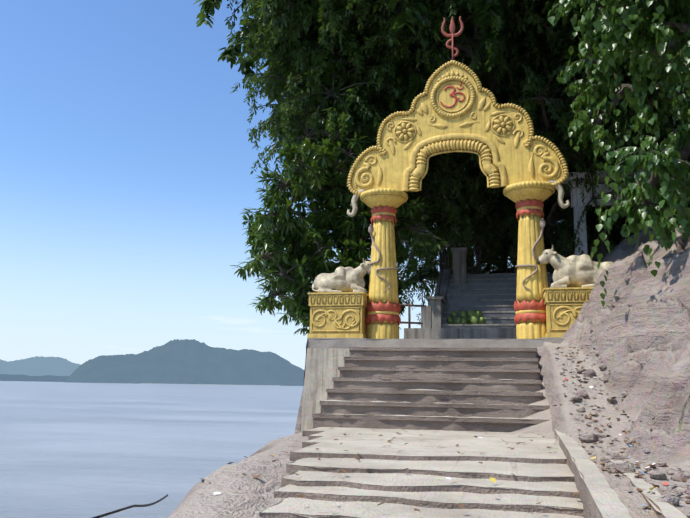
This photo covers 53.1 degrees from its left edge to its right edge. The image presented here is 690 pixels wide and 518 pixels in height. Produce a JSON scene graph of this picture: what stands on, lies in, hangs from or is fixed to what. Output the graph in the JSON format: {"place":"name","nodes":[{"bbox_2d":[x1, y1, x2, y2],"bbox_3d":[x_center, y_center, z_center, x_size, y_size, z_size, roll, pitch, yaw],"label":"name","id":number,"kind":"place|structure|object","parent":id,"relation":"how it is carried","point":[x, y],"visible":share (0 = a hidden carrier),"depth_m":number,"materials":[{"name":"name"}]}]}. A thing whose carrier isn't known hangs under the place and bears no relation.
{"place":"outdoors","nodes":[
{"label":"outdoors","id":0,"kind":"place"},
{"bbox_2d":[0,356,79,375],"bbox_3d":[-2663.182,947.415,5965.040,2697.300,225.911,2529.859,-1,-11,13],"label":"hills","id":1,"kind":"structure","parent":0,"point":[43,366],"depth_m":5478.72,"materials":[{"name":"blue"}]},
{"bbox_2d":[0,381,303,517],"bbox_3d":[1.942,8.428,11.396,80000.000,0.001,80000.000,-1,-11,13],"label":"river water","id":2,"kind":"structure","parent":0,"point":[78,450],"depth_m":76.31,"materials":[{"name":"blue liquid"}]},
{"bbox_2d":[0,374,68,381],"bbox_3d":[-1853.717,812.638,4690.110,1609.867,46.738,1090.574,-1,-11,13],"label":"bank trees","id":3,"kind":"object","parent":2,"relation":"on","point":[22,377],"visible":0.31,"depth_m":4680.32,"materials":[{"name":"plant"}]},
{"bbox_2d":[64,339,303,385],"bbox_3d":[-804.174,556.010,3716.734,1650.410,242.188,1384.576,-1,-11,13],"label":"hills","id":4,"kind":"structure","parent":0,"point":[186,361],"depth_m":3369.71,"materials":[{"name":"blue"}]},
{"bbox_2d":[141,383,279,385],"bbox_3d":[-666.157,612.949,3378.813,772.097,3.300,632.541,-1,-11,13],"label":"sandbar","id":5,"kind":"structure","parent":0,"point":[213,384],"depth_m":3231.45,"materials":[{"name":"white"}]},
{"bbox_2d":[0,0,561,369],"label":"sky","id":6,"kind":"structure","parent":0,"point":[127,156],"materials":[{"name":"blue"}]},
{"bbox_2d":[230,132,448,335],"bbox_3d":[-0.224,-0.357,16.759,5.536,6.390,4.907,-1,-11,13],"label":"tree","id":7,"kind":"object","parent":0,"point":[261,224],"depth_m":15.57,"materials":[{"name":"green plant"}]},
{"bbox_2d":[510,245,689,469],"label":"rocky ground","id":8,"kind":"structure","parent":0,"point":[543,429],"depth_m":8.82,"materials":[{"name":"grey stone"}]},
{"bbox_2d":[167,226,661,517],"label":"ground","id":9,"kind":"structure","parent":8,"relation":"on","point":[235,487],"depth_m":5.18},
{"bbox_2d":[92,494,167,517],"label":"branch","id":10,"kind":"object","parent":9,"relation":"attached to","point":[124,508],"visible":1,"depth_m":6.50,"materials":[{"name":"grey"}]},
{"bbox_2d":[207,338,668,511],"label":"paper litter","id":11,"kind":"object","parent":9,"relation":"on","point":[636,466],"visible":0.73,"depth_m":5.29,"materials":[{"name":"white paper"}]},
{"bbox_2d":[200,322,689,513],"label":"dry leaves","id":12,"kind":"object","parent":9,"relation":"on","point":[574,493],"visible":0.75,"depth_m":6.01,"materials":[{"name":"brown plant"}]},
{"bbox_2d":[300,339,538,432],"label":"retaining wall","id":13,"kind":"structure","parent":8,"relation":"on","point":[322,365],"depth_m":11.84,"materials":[{"name":"concrete"}]},
{"bbox_2d":[259,427,583,517],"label":"lower steps","id":14,"kind":"structure","parent":8,"relation":"on","point":[431,460],"depth_m":4.90,"materials":[{"name":"concrete"}]},
{"bbox_2d":[312,347,549,431],"bbox_3d":[1.369,1.889,10.329,3.198,1.220,2.321,-1,-11,13],"label":"step flight","id":15,"kind":"object","parent":8,"relation":"on","point":[463,389],"visible":0.92,"depth_m":9.99,"materials":[{"name":"concrete"}]},
{"bbox_2d":[307,337,563,347],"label":"platform slab","id":16,"kind":"structure","parent":8,"relation":"on","point":[366,342],"depth_m":11.60,"materials":[{"name":"concrete"}]},
{"bbox_2d":[307,292,368,337],"bbox_3d":[-0.095,1.105,13.132,1.080,0.847,0.790,-1,-11,13],"label":"pedestal","id":17,"kind":"object","parent":16,"relation":"on","point":[338,314],"visible":0.98,"depth_m":12.79,"materials":[{"name":"yellow paint"}]},
{"bbox_2d":[312,258,371,293],"bbox_3d":[-0.021,0.338,13.255,1.244,0.717,0.489,-1,-11,13],"label":"bull statue","id":18,"kind":"object","parent":17,"relation":"on","point":[344,279],"visible":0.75,"depth_m":13.10,"materials":[{"name":"white stone"}]},
{"bbox_2d":[360,188,407,338],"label":"gate column","id":19,"kind":"structure","parent":16,"relation":"on","point":[383,319],"depth_m":13.02,"materials":[{"name":"yellow paint"}]},
{"bbox_2d":[368,224,398,292],"bbox_3d":[0.740,0.026,13.234,0.579,1.329,0.600,-1,-11,13],"label":"snake sculpture","id":20,"kind":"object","parent":19,"relation":"attached to","point":[370,229],"visible":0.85,"depth_m":13.01,"materials":[{"name":"stone"}]},
{"bbox_2d":[421,247,467,327],"bbox_3d":[2.431,0.857,16.271,0.820,2.675,3.950,-1,-11,13],"label":"stair cheek and posts","id":21,"kind":"object","parent":16,"relation":"on","point":[432,315],"visible":0.73,"depth_m":16.72,"materials":[{"name":"concrete"}]},
{"bbox_2d":[404,328,516,338],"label":"wall","id":22,"kind":"structure","parent":16,"relation":"on","point":[459,333],"depth_m":13.91,"materials":[{"name":"concrete"}]},
{"bbox_2d":[400,239,547,327],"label":"iron railings","id":23,"kind":"object","parent":16,"relation":"on","point":[443,257],"visible":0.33,"depth_m":17.77,"materials":[{"name":"grey metal"}]},
{"bbox_2d":[503,181,554,338],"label":"gate column","id":24,"kind":"structure","parent":16,"relation":"on","point":[528,198],"depth_m":12.44,"materials":[{"name":"yellow paint"}]},
{"bbox_2d":[352,64,562,190],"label":"arch","id":25,"kind":"structure","parent":24,"relation":"on","point":[514,160],"depth_m":13.28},
{"bbox_2d":[441,16,463,60],"bbox_3d":[2.141,-4.284,13.725,0.456,1.190,0.120,-1,-11,13],"label":"trident","id":26,"kind":"object","parent":25,"relation":"attached to","point":[452,29],"visible":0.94,"depth_m":13.74,"materials":[{"name":"red metal"}]},
{"bbox_2d":[440,83,464,107],"bbox_3d":[2.078,-3.160,13.342,0.490,0.500,0.040,-1,-11,13],"label":"om symbol","id":27,"kind":"object","parent":25,"relation":"attached to","point":[453,93],"visible":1,"depth_m":13.33,"materials":[{"name":"red paint"}]},
{"bbox_2d":[347,60,568,195],"bbox_3d":[2.074,-2.567,13.232,4.155,2.695,0.145,-1,-11,13],"label":"carved relief ornament","id":28,"kind":"object","parent":25,"relation":"attached to","point":[492,168],"visible":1,"depth_m":13.18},
{"bbox_2d":[347,180,569,216],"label":"elephant trunk ornaments","id":29,"kind":"object","parent":25,"relation":"attached to","point":[559,189],"visible":0.81,"depth_m":12.61},
{"bbox_2d":[515,218,545,289],"bbox_3d":[3.404,-0.043,12.629,0.579,1.329,0.600,-1,-11,13],"label":"snake sculpture","id":30,"kind":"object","parent":24,"relation":"attached to","point":[542,223],"visible":0.96,"depth_m":12.39,"materials":[{"name":"stone"}]},
{"bbox_2d":[543,287,592,336],"bbox_3d":[4.166,0.967,12.014,1.370,0.847,0.830,-1,-11,13],"label":"pedestal","id":31,"kind":"object","parent":16,"relation":"on","point":[564,305],"visible":0.35,"depth_m":11.74,"materials":[{"name":"yellow paint"}]},
{"bbox_2d":[539,245,613,287],"bbox_3d":[4.153,0.145,12.167,1.446,0.834,0.569,-1,-11,13],"label":"bull statue","id":32,"kind":"object","parent":31,"relation":"on","point":[582,270],"visible":0.69,"depth_m":12.01,"materials":[{"name":"white stone"}]},
{"bbox_2d":[194,0,689,325],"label":"tree","id":33,"kind":"object","parent":8,"relation":"on","point":[347,124],"depth_m":16.70,"materials":[{"name":"green plant"}]},
{"bbox_2d":[441,274,552,327],"bbox_3d":[4.505,1.474,17.840,3.500,2.080,6.400,-1,-11,13],"label":"stair","id":34,"kind":"object","parent":8,"relation":"on","point":[487,321],"visible":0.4,"depth_m":16.36,"materials":[{"name":"grey stone"}]},
{"bbox_2d":[447,309,484,323],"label":"coconuts","id":35,"kind":"object","parent":34,"relation":"on","point":[472,316],"visible":0.77,"depth_m":15.20,"materials":[{"name":"green food"}]},
{"bbox_2d":[441,272,551,325],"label":"upper stair treads","id":36,"kind":"object","parent":34,"relation":"on","point":[485,299],"visible":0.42,"depth_m":16.16,"materials":[{"name":"stone"}]},
{"bbox_2d":[556,169,670,260],"bbox_3d":[7.593,-0.129,17.842,3.900,3.530,3.400,-1,-11,13],"label":"shelter","id":37,"kind":"object","parent":8,"relation":"on","point":[577,203],"visible":0.17,"depth_m":16.97,"materials":[{"name":"grey concrete"}]},
{"bbox_2d":[554,429,687,517],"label":"side kerbs","id":38,"kind":"structure","parent":8,"relation":"on","point":[601,499],"depth_m":3.93,"materials":[{"name":"concrete"}]},
{"bbox_2d":[553,225,689,513],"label":"outcrop rock","id":39,"kind":"object","parent":8,"relation":"on","point":[638,336],"visible":0.83,"depth_m":8.61,"materials":[{"name":"grey stone"}]},
{"bbox_2d":[548,0,689,306],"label":"foliage","id":40,"kind":"object","parent":39,"relation":"attached to","point":[631,17],"depth_m":10.35,"materials":[{"name":"green plant"}]},
{"bbox_2d":[570,351,689,517],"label":"loose stones","id":41,"kind":"object","parent":8,"relation":"on","point":[621,467],"visible":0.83,"depth_m":5.64,"materials":[{"name":"grey stone"}]}
]}

